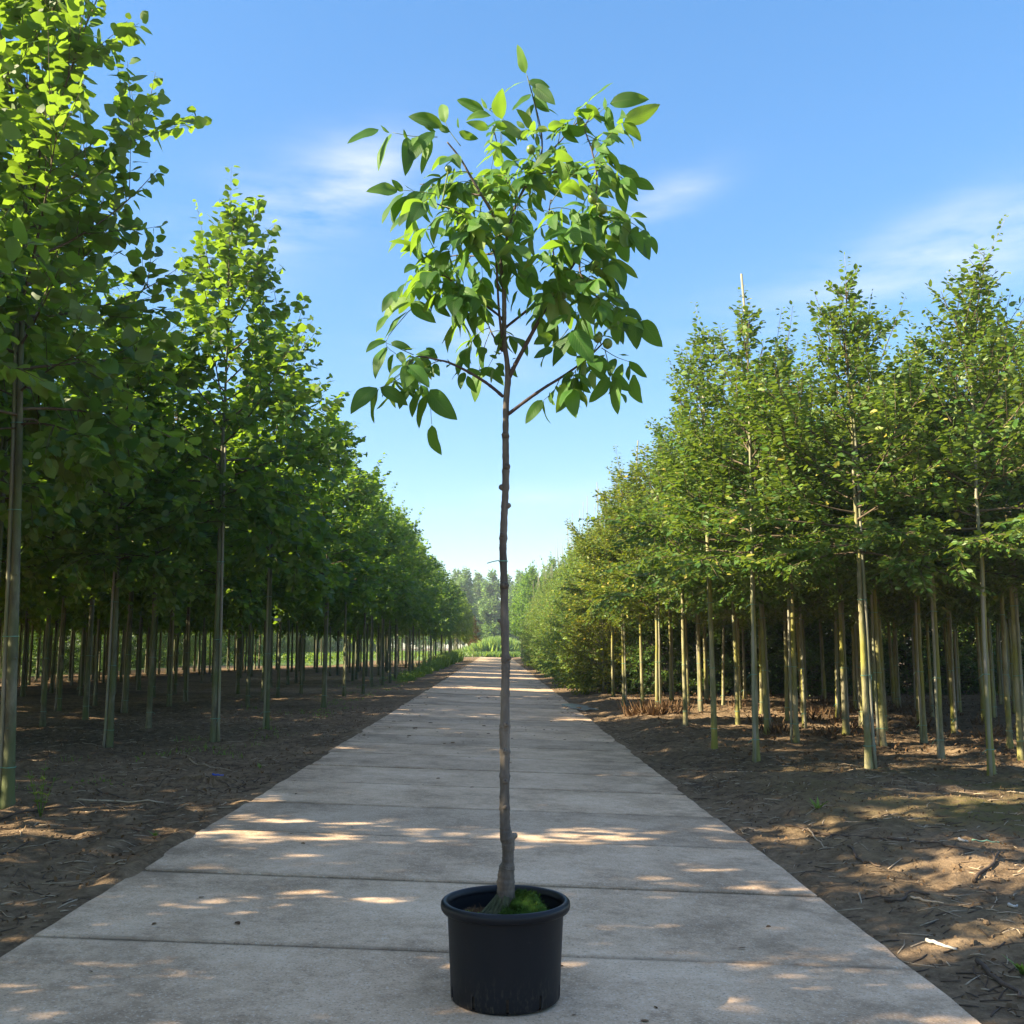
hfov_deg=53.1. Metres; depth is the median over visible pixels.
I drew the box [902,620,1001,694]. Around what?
hornbeam bush
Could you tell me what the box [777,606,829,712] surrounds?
hornbeam tree
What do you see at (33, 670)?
hornbeam bush
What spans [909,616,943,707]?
hornbeam tree
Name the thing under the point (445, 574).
lime tree
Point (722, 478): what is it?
hornbeam tree
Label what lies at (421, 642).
hornbeam bush
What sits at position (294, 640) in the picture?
hornbeam bush
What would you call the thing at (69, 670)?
lime tree
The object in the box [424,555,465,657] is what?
lime tree
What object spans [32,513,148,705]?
lime tree
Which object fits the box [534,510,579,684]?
tree
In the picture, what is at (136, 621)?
lime tree
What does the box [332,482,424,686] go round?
lime tree
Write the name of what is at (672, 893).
road
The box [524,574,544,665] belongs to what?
hornbeam bush
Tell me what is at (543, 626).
hornbeam bush
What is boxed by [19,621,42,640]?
lime tree
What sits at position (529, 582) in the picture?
lime tree
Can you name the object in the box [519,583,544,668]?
hornbeam bush
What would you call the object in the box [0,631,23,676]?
hornbeam bush
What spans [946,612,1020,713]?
hornbeam tree
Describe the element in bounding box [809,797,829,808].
weed
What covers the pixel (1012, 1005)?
soil clods
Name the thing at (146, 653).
lime tree
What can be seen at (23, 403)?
lime tree
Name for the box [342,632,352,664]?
lime tree
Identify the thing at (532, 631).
hornbeam bush
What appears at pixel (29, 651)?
hornbeam bush
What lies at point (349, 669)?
lime tree
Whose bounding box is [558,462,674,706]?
hornbeam tree
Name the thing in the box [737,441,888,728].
hornbeam tree
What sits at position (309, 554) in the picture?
lime tree
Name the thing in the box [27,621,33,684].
lime tree
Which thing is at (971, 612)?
hornbeam tree
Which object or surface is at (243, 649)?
lime tree
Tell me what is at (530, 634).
hornbeam bush
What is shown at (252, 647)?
lime tree
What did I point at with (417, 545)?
lime tree
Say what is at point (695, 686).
hornbeam bush
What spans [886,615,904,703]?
hornbeam tree
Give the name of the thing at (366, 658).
lime tree
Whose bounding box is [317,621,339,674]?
lime tree
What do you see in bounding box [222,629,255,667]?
lime tree
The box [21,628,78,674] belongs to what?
hornbeam bush
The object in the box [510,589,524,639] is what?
lime tree
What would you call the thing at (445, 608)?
lime tree
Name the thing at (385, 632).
lime tree
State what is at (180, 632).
lime tree
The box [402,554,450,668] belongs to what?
lime tree
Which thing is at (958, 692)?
hornbeam tree
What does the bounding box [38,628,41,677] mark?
lime tree
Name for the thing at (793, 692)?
hornbeam tree
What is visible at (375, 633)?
lime tree
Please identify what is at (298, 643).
lime tree
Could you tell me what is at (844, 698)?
hornbeam tree
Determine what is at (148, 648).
lime tree
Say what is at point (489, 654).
meadow grass
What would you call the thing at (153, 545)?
lime tree
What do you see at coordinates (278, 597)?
lime tree
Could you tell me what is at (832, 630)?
hornbeam bush
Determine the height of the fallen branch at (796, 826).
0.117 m
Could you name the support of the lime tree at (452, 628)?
on the ground at (880, 919)
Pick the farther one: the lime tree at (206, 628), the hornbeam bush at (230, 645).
the hornbeam bush at (230, 645)
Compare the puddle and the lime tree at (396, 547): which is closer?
the puddle
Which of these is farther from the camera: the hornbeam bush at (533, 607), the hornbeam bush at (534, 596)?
the hornbeam bush at (534, 596)
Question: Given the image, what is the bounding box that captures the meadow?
[0,650,447,676]
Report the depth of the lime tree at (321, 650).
82.30 m
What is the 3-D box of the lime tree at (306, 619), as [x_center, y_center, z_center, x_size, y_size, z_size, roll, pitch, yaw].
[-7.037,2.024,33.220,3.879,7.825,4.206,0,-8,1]
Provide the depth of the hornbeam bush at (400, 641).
169.59 m
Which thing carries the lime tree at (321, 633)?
on the ground at (880, 919)
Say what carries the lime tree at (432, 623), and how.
on the ground at (880, 919)
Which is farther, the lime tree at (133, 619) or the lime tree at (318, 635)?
the lime tree at (318, 635)
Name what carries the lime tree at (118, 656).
on the ground at (880, 919)
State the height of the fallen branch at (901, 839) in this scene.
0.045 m
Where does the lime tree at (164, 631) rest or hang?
on the ground at (880, 919)
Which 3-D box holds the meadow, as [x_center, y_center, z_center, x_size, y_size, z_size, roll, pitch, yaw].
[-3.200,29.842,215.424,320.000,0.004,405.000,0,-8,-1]
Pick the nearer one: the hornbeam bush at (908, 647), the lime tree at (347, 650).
the hornbeam bush at (908, 647)
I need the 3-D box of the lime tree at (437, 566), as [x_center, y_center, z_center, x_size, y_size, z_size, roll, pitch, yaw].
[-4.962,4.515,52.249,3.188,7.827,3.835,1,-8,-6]
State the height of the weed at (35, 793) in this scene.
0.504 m
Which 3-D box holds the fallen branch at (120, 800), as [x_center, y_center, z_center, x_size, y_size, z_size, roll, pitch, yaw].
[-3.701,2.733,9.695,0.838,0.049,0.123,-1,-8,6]
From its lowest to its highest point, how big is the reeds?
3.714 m
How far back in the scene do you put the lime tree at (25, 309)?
9.55 m
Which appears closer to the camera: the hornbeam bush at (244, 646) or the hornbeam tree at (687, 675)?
the hornbeam tree at (687, 675)
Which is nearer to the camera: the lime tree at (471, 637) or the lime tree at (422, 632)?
the lime tree at (422, 632)
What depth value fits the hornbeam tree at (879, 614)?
18.32 m
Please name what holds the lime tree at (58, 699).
on the ground at (880, 919)
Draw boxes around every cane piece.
[910,896,943,903]
[925,938,956,949]
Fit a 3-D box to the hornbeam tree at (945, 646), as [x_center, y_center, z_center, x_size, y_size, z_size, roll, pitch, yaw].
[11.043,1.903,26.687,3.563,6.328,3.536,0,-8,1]
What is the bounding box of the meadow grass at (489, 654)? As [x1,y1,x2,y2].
[411,651,520,656]
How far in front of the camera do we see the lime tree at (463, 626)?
96.82 m
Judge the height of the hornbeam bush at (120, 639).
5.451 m
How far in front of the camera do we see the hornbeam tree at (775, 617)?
24.95 m
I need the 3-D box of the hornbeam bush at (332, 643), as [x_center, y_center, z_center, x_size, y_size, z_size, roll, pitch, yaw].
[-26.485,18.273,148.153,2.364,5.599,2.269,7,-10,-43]
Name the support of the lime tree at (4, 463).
on the ground at (880, 919)
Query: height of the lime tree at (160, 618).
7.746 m
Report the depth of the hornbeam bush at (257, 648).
100.94 m
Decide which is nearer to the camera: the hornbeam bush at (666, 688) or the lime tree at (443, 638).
the hornbeam bush at (666, 688)
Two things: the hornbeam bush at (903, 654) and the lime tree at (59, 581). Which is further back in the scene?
the hornbeam bush at (903, 654)
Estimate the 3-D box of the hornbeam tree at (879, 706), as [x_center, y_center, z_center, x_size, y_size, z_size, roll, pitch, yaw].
[5.762,0.306,15.514,3.310,6.578,3.131,1,-8,-10]
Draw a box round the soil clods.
[0,667,1023,1018]
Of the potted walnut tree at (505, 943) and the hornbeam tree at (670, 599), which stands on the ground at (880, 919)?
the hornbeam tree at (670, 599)
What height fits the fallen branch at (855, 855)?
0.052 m
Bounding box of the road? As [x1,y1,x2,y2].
[0,657,980,1023]
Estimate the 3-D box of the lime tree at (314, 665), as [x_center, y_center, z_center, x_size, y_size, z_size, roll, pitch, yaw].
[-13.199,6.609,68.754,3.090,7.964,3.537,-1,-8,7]
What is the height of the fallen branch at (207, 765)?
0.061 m
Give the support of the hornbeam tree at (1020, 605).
on the ground at (880, 919)
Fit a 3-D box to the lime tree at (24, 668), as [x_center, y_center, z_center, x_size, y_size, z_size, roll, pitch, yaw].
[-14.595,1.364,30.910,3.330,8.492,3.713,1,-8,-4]
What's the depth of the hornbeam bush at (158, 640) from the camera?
72.88 m
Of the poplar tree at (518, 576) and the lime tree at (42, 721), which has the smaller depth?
the lime tree at (42, 721)
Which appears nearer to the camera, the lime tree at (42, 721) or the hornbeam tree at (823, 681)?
the lime tree at (42, 721)
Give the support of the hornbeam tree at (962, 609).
on the ground at (880, 919)
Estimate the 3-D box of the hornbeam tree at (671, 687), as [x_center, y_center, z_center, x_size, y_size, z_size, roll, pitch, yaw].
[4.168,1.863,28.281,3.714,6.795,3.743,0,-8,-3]
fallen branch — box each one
[0,806,71,819]
[0,841,30,854]
[76,798,163,802]
[95,788,127,798]
[189,758,231,770]
[785,823,886,840]
[807,828,824,846]
[847,844,880,866]
[884,889,929,901]
[887,836,973,850]
[972,849,999,882]
[974,958,1023,997]
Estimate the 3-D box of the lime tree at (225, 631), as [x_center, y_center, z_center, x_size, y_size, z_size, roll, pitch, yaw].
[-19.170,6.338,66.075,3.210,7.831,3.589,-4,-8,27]
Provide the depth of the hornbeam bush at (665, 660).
33.08 m
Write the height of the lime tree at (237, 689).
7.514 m
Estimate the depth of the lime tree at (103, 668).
42.21 m
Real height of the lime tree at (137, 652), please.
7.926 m
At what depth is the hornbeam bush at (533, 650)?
62.70 m
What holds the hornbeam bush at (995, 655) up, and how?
on the ground at (880, 919)
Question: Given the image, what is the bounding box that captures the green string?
[972,839,1002,843]
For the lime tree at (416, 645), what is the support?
on the ground at (880, 919)
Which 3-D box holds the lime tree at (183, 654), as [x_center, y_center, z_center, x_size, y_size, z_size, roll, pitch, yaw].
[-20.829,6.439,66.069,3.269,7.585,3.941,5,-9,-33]
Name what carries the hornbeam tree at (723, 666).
on the ground at (880, 919)
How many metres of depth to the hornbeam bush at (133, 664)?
70.68 m
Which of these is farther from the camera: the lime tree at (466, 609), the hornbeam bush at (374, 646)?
the hornbeam bush at (374, 646)
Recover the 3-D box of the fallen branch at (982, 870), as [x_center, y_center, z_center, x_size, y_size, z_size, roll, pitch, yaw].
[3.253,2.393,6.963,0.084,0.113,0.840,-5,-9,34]
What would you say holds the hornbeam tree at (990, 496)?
on the ground at (880, 919)
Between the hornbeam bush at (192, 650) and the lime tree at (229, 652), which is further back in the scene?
the hornbeam bush at (192, 650)
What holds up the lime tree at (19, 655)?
on the ground at (880, 919)
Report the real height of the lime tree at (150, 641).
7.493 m
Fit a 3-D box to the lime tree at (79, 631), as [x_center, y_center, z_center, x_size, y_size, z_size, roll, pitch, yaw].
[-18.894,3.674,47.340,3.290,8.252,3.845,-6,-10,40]
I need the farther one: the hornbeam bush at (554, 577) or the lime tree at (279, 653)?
the hornbeam bush at (554, 577)
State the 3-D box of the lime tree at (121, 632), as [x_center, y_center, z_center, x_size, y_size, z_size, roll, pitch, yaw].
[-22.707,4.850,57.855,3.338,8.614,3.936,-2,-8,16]
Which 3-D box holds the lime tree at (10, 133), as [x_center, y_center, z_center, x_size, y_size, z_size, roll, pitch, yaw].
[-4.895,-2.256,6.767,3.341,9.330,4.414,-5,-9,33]
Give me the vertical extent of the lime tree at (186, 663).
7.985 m
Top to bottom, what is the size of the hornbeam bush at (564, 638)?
7.359 m
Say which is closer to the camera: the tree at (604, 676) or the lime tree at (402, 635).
the tree at (604, 676)
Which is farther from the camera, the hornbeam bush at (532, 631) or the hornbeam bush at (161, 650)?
the hornbeam bush at (161, 650)
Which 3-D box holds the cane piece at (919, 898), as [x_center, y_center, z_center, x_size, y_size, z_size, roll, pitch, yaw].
[2.520,2.359,6.217,0.018,0.025,0.211,6,-10,-39]
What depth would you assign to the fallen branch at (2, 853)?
7.41 m
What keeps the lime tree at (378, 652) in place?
on the ground at (880, 919)
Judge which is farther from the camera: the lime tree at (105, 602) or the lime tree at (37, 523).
the lime tree at (105, 602)
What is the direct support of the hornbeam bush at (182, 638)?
on the ground at (880, 919)
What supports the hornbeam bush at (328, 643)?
on the ground at (880, 919)
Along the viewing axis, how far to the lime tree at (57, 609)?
21.10 m
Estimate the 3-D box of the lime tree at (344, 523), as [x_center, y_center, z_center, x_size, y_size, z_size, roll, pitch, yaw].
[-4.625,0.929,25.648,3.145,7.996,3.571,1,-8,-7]
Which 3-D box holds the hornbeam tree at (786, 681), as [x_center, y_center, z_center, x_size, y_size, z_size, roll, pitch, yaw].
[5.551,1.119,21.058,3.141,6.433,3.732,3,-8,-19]
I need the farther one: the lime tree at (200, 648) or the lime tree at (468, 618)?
the lime tree at (468, 618)
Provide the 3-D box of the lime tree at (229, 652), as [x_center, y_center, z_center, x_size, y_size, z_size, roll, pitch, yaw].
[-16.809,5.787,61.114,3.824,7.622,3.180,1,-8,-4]
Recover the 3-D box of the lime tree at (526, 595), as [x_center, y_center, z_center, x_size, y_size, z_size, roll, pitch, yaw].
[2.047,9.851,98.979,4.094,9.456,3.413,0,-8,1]
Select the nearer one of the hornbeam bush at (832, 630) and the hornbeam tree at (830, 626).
the hornbeam tree at (830, 626)
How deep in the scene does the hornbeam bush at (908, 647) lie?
32.75 m
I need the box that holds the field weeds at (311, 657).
[0,650,439,673]
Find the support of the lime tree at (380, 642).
on the ground at (880, 919)
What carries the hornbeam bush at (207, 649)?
on the ground at (880, 919)
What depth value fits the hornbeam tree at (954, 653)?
28.36 m
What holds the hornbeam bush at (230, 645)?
on the ground at (880, 919)
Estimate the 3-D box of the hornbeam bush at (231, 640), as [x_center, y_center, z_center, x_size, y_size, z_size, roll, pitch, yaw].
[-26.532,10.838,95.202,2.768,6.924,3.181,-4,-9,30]
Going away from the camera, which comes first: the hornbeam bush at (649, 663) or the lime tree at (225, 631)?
the hornbeam bush at (649, 663)
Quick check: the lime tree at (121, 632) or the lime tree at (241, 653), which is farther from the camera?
the lime tree at (121, 632)
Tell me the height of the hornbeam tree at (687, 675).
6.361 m
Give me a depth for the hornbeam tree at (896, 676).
23.89 m
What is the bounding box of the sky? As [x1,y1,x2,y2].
[0,0,1023,648]
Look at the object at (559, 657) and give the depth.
38.22 m
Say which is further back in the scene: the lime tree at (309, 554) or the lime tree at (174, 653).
the lime tree at (174, 653)
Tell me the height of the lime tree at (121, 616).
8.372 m
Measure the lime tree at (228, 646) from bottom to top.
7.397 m
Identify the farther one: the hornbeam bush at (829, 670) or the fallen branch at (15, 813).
the hornbeam bush at (829, 670)
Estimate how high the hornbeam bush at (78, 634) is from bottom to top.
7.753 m
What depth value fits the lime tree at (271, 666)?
37.79 m
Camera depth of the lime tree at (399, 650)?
86.87 m
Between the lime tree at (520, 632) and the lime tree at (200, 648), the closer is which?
the lime tree at (200, 648)
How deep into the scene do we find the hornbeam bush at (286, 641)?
119.31 m
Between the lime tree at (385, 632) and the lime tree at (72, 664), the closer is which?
the lime tree at (72, 664)
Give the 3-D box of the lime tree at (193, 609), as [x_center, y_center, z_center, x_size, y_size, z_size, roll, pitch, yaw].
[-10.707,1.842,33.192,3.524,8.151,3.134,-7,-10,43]
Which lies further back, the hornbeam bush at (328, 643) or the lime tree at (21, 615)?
the hornbeam bush at (328, 643)
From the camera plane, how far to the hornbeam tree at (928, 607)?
19.86 m
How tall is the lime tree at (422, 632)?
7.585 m
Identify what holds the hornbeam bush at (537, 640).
on the ground at (880, 919)
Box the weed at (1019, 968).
[1003,955,1023,973]
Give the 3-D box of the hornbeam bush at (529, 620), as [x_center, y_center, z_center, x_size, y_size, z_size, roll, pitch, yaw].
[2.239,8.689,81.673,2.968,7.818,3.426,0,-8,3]
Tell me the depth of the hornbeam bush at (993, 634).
31.44 m
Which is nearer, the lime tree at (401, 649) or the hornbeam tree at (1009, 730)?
the hornbeam tree at (1009, 730)
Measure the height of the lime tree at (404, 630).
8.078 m
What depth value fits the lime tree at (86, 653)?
39.93 m
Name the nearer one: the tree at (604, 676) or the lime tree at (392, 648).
the tree at (604, 676)
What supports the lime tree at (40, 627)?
on the ground at (880, 919)
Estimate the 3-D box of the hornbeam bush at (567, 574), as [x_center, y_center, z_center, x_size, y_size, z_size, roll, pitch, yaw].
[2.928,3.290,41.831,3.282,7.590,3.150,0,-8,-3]
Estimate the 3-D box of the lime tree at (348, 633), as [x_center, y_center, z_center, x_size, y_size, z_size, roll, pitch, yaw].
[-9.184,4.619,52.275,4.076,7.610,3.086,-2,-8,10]
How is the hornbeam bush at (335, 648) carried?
on the ground at (880, 919)
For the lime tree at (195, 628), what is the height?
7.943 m
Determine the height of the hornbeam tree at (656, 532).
6.887 m
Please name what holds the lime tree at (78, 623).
on the ground at (880, 919)
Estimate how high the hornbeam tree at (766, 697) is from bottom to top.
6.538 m
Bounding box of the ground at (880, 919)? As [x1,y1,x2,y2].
[0,649,1023,1023]
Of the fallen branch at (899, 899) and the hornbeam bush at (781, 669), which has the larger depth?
the hornbeam bush at (781, 669)
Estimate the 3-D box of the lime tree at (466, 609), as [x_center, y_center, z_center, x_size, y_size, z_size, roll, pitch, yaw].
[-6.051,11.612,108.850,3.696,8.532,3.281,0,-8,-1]
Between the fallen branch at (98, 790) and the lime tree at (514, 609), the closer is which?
the fallen branch at (98, 790)
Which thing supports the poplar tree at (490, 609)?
on the ground at (880, 919)
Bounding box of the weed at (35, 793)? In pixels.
[25,762,58,816]
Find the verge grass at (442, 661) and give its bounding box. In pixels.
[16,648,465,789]
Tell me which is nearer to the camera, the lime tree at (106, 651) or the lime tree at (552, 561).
the lime tree at (106, 651)
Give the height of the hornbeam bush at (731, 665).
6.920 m
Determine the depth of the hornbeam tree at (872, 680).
28.41 m
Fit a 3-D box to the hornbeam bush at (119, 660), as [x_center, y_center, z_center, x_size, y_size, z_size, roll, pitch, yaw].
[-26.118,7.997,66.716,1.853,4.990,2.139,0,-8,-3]
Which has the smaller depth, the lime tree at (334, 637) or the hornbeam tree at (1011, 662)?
the hornbeam tree at (1011, 662)
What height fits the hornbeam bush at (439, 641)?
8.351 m
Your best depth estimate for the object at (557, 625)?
40.12 m
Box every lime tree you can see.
[0,0,226,809]
[0,92,67,404]
[0,116,134,577]
[0,139,84,528]
[0,184,34,316]
[0,350,31,483]
[0,377,152,726]
[0,406,102,619]
[0,546,46,646]
[0,620,31,683]
[1,272,253,747]
[1,619,53,685]
[2,535,162,710]
[2,538,50,562]
[2,608,24,622]
[3,321,47,467]
[5,571,38,696]
[19,596,88,701]
[19,609,53,690]
[19,611,54,687]
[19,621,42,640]
[22,624,60,680]
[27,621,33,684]
[31,392,181,719]
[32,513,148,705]
[33,607,109,692]
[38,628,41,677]
[45,425,202,712]
[48,623,60,680]
[49,629,52,676]
[51,606,123,695]
[53,626,72,680]
[59,609,120,689]
[59,619,85,678]
[68,347,250,728]
[70,621,126,684]
[77,627,101,679]
[79,165,355,741]
[83,620,103,684]
[88,579,212,696]
[91,623,126,679]
[94,606,174,693]
[100,611,151,685]
[102,617,126,682]
[102,628,125,677]
[105,627,125,675]
[107,629,122,668]
[119,428,249,706]
[119,614,168,681]
[121,614,150,656]
[123,628,126,674]
[126,606,197,689]
[132,612,181,679]
[132,627,149,674]
[132,628,169,636]
[134,622,184,674]
[144,629,150,672]
[148,615,207,645]
[149,543,214,693]
[158,625,169,673]
[158,629,161,673]
[166,620,213,674]
[166,625,192,675]
[168,409,297,637]
[173,633,175,670]
[176,616,212,640]
[181,601,231,682]
[182,631,193,669]
[182,631,200,668]
[183,426,236,701]
[186,602,245,681]
[187,300,367,729]
[193,573,233,624]
[193,632,201,671]
[198,621,213,674]
[200,429,327,706]
[200,582,294,693]
[201,628,236,651]
[201,630,206,673]
[208,621,229,673]
[212,627,245,671]
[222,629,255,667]
[223,624,252,672]
[223,627,248,669]
[226,462,322,700]
[226,629,245,668]
[228,618,242,677]
[230,620,263,675]
[233,465,338,697]
[233,631,235,670]
[235,617,286,684]
[244,625,276,668]
[258,627,276,667]
[261,589,300,686]
[264,395,391,707]
[271,485,339,693]
[273,624,299,669]
[274,610,342,682]
[277,581,314,684]
[281,621,295,671]
[282,593,336,680]
[284,630,317,664]
[291,623,320,670]
[292,617,333,636]
[294,619,366,675]
[294,622,340,672]
[298,442,413,696]
[298,629,316,668]
[312,634,328,664]
[314,629,340,641]
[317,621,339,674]
[319,463,421,693]
[328,611,381,678]
[328,624,380,672]
[330,605,386,680]
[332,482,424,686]
[340,484,430,684]
[341,628,381,670]
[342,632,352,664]
[347,636,348,667]
[349,622,393,674]
[354,632,360,671]
[356,620,370,675]
[359,505,439,680]
[366,505,438,682]
[368,628,399,665]
[369,624,417,672]
[375,627,394,671]
[375,629,407,639]
[377,530,449,669]
[384,633,404,664]
[391,637,402,663]
[394,500,442,675]
[398,628,406,667]
[398,634,415,663]
[399,531,445,672]
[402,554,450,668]
[406,552,460,662]
[414,569,455,659]
[415,631,426,665]
[420,634,437,658]
[422,634,428,660]
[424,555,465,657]
[432,557,460,653]
[432,579,457,654]
[437,582,465,654]
[438,622,468,650]
[441,566,463,654]
[443,589,470,636]
[448,585,469,652]
[450,587,472,651]
[452,633,475,648]
[453,586,474,650]
[454,581,471,649]
[456,591,476,649]
[465,616,481,657]
[509,562,541,627]
[509,587,522,639]
[510,560,542,628]
[510,570,526,627]
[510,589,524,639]
[512,569,544,631]
[540,551,557,585]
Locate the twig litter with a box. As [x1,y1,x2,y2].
[0,709,1023,1016]
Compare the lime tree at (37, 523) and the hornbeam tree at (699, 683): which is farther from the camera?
the hornbeam tree at (699, 683)
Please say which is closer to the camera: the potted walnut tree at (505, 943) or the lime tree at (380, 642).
the potted walnut tree at (505, 943)
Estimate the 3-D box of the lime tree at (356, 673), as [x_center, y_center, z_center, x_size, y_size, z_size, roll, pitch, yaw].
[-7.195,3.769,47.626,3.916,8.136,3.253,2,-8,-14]
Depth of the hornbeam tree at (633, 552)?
22.72 m
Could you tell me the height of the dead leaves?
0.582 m
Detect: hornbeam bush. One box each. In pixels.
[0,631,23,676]
[2,630,36,670]
[18,626,57,673]
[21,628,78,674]
[29,630,80,672]
[69,629,103,666]
[75,629,101,670]
[100,631,132,669]
[100,634,120,667]
[120,632,146,668]
[131,631,167,667]
[143,633,166,666]
[157,632,182,666]
[164,633,198,665]
[165,633,201,665]
[190,631,212,663]
[200,632,231,664]
[222,632,231,661]
[222,635,234,662]
[224,637,233,661]
[230,635,254,659]
[244,636,257,657]
[251,635,262,661]
[273,633,281,657]
[275,632,286,657]
[283,632,294,658]
[290,633,295,652]
[305,632,311,655]
[307,636,319,652]
[316,635,334,652]
[328,635,336,651]
[332,641,339,651]
[333,636,343,655]
[362,639,375,651]
[393,635,411,651]
[414,636,427,650]
[429,639,446,650]
[517,591,534,658]
[518,586,541,666]
[519,576,538,652]
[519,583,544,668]
[521,576,547,667]
[522,587,539,663]
[524,571,552,669]
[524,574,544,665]
[524,585,538,657]
[524,590,545,662]
[526,565,552,662]
[526,567,550,668]
[526,576,537,628]
[527,559,559,673]
[527,564,554,671]
[530,560,558,670]
[530,563,556,659]
[531,543,562,675]
[532,568,559,664]
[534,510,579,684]
[536,547,564,671]
[536,572,562,676]
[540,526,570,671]
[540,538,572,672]
[541,540,572,677]
[542,501,588,684]
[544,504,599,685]
[545,513,575,675]
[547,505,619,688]
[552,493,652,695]
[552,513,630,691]
[554,488,621,688]
[591,583,674,689]
[614,468,709,696]
[614,482,701,693]
[630,617,708,693]
[652,616,750,696]
[680,624,768,693]
[701,620,783,694]
[726,620,818,693]
[728,616,834,696]
[756,617,833,692]
[766,617,855,695]
[808,627,900,693]
[813,619,912,694]
[833,622,912,693]
[871,617,953,694]
[887,619,977,692]
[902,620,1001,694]
[921,622,995,693]
[923,618,1023,694]
[964,621,1023,692]
[967,621,1023,692]
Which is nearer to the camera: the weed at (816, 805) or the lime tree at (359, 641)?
the weed at (816, 805)
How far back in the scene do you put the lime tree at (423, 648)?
89.61 m
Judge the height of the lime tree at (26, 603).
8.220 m
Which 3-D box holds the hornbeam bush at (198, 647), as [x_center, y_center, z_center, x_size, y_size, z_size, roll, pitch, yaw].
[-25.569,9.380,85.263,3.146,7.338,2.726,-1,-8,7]
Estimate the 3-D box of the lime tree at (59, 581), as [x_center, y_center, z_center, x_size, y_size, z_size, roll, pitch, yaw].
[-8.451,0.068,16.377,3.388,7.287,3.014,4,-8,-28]
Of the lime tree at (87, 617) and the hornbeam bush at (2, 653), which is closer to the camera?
the lime tree at (87, 617)
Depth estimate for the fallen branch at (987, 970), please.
4.83 m
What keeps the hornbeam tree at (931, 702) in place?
on the ground at (880, 919)
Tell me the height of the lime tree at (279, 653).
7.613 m
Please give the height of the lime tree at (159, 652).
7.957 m
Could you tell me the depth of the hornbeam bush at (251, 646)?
99.07 m
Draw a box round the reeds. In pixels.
[459,635,520,652]
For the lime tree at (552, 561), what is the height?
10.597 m
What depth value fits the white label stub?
5.89 m
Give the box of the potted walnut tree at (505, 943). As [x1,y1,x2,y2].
[347,45,662,1015]
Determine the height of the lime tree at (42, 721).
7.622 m
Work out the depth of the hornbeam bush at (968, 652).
33.51 m
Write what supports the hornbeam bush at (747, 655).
on the ground at (880, 919)
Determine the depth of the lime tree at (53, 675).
32.77 m
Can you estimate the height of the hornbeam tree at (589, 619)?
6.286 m
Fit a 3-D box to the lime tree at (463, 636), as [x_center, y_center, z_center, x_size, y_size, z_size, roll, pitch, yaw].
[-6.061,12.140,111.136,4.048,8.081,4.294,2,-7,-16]
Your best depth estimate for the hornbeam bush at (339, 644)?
154.05 m
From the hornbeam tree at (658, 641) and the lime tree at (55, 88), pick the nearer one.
the lime tree at (55, 88)
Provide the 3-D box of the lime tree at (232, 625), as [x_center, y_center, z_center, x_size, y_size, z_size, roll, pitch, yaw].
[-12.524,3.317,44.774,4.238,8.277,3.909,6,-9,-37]
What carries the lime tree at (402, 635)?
on the ground at (880, 919)
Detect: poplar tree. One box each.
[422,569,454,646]
[446,568,473,644]
[452,566,483,645]
[471,570,487,637]
[474,568,500,638]
[497,569,524,640]
[499,574,514,615]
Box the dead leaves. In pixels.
[0,690,1023,1020]
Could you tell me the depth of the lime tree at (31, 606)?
27.13 m
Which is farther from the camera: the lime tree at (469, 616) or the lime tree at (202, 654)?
the lime tree at (469, 616)
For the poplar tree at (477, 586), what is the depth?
230.44 m
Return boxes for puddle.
[561,703,598,709]
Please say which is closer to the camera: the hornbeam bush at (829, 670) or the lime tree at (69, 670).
the hornbeam bush at (829, 670)
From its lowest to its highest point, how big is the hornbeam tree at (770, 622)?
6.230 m
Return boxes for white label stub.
[1007,903,1017,906]
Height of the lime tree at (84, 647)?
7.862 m
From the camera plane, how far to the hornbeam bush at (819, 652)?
33.48 m
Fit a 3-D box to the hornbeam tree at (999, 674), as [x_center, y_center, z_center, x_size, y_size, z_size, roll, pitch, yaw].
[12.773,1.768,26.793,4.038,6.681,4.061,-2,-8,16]
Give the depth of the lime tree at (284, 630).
61.31 m
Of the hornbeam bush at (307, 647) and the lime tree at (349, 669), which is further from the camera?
the hornbeam bush at (307, 647)
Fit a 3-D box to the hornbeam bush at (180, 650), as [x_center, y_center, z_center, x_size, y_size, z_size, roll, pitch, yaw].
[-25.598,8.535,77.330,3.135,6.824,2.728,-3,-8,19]
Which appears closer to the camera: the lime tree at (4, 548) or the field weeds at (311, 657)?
the lime tree at (4, 548)
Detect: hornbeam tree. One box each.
[557,510,644,695]
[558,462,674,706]
[572,425,714,705]
[572,440,671,707]
[578,302,850,748]
[587,555,700,698]
[588,387,743,725]
[605,481,705,700]
[617,537,707,705]
[628,414,771,634]
[644,480,750,710]
[645,411,811,724]
[646,274,881,762]
[647,611,768,698]
[654,369,856,734]
[661,324,894,742]
[675,607,782,708]
[676,609,773,704]
[687,613,807,702]
[694,615,768,698]
[696,250,1023,769]
[699,545,828,713]
[719,425,886,720]
[727,371,950,735]
[728,610,848,708]
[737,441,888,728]
[765,613,850,701]
[768,336,1003,746]
[771,311,1023,758]
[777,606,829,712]
[781,379,958,730]
[781,615,847,698]
[794,421,912,726]
[795,602,899,710]
[809,351,1023,743]
[813,214,1023,775]
[816,599,901,717]
[818,615,845,702]
[822,587,999,719]
[822,608,910,694]
[827,609,938,707]
[832,617,900,701]
[833,490,1023,732]
[845,600,964,716]
[861,296,1023,760]
[882,600,1018,723]
[884,608,1021,711]
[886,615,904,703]
[888,359,1023,748]
[907,592,1023,717]
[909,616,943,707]
[922,620,958,704]
[937,437,1022,723]
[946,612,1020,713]
[953,616,993,700]
[957,618,1003,704]
[966,531,1023,624]
[966,613,1022,700]
[979,617,1023,689]
[980,613,1023,626]
[1000,415,1023,585]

